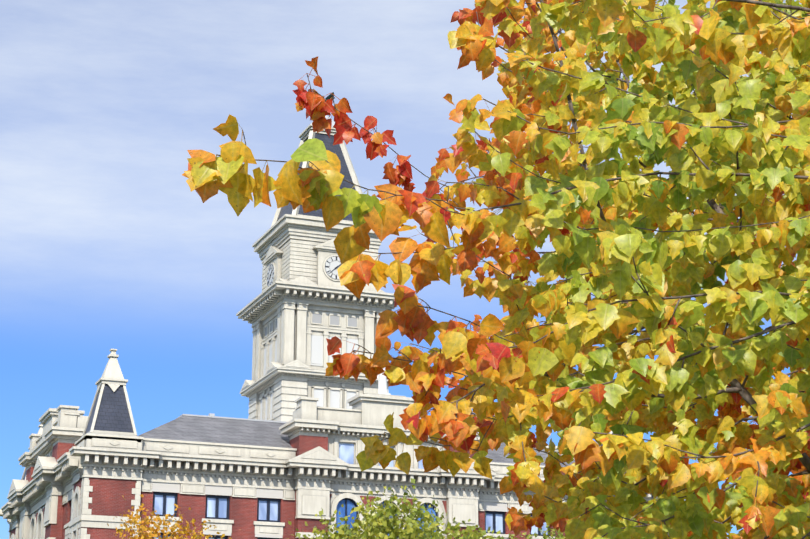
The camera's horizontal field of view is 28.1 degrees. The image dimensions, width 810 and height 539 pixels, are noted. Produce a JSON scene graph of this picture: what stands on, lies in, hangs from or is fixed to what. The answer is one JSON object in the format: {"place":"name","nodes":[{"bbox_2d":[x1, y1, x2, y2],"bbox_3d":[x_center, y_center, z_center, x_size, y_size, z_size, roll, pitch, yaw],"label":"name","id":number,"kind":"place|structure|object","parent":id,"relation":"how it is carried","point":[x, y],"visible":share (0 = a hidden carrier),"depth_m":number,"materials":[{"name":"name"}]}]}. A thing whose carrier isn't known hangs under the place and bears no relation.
{"place":"outdoors","nodes":[
{"label":"outdoors","id":0,"kind":"place"},
{"bbox_2d":[0,0,801,538],"label":"sky","id":1,"kind":"structure","parent":0,"point":[105,242],"materials":[{"name":"blue"}]},
{"bbox_2d":[288,478,517,538],"bbox_3d":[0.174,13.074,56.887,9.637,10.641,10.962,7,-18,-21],"label":"elm tree","id":2,"kind":"object","parent":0,"point":[383,520],"depth_m":56.50,"materials":[{"name":"green plant"}]},
{"bbox_2d":[182,0,809,538],"bbox_3d":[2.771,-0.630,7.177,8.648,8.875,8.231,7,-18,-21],"label":"maple tree","id":3,"kind":"object","parent":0,"point":[730,40],"depth_m":5.70,"materials":[{"name":"yellow plant"}]},
{"bbox_2d":[242,74,469,441],"bbox_3d":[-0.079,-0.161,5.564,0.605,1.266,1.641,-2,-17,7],"label":"maple twiglets","id":4,"kind":"object","parent":3,"relation":"attached to","point":[420,233],"visible":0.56,"depth_m":5.86,"materials":[{"name":"brown plant"}]},
{"label":"ground","id":5,"kind":"structure","parent":0,"visible":0},
{"bbox_2d":[107,494,240,538],"bbox_3d":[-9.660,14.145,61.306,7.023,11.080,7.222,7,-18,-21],"label":"ginkgo tree","id":6,"kind":"object","parent":5,"relation":"on","point":[149,534],"depth_m":61.74,"materials":[{"name":"plant"}]},
{"bbox_2d":[0,349,657,538],"bbox_3d":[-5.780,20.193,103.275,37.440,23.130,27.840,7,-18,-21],"label":"building","id":7,"kind":"structure","parent":5,"relation":"on","point":[229,477],"depth_m":91.27,"materials":[{"name":"stone"}]},
{"bbox_2d":[236,115,396,421],"bbox_3d":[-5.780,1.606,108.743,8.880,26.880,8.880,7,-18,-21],"label":"clock tower","id":8,"kind":"structure","parent":7,"relation":"on","point":[300,308],"depth_m":105.42,"materials":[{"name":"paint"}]},
{"bbox_2d":[308,89,334,101],"bbox_3d":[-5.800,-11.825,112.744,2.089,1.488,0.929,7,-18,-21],"label":"finial","id":9,"kind":"object","parent":8,"relation":"on","point":[328,97],"visible":0.1,"depth_m":113.16,"materials":[{"name":"metal"}]},
{"bbox_2d":[377,367,390,394],"bbox_3d":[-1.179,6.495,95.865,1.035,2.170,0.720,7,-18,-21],"label":"justice statue","id":10,"kind":"object","parent":7,"relation":"on","point":[382,383],"visible":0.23,"depth_m":95.54,"materials":[{"name":"white stone"}]},
{"bbox_2d":[507,525,565,538],"bbox_3d":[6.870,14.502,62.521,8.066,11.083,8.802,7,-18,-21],"label":"ash tree","id":11,"kind":"object","parent":5,"relation":"on","point":[558,536],"visible":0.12,"depth_m":64.52,"materials":[{"name":"green plant"}]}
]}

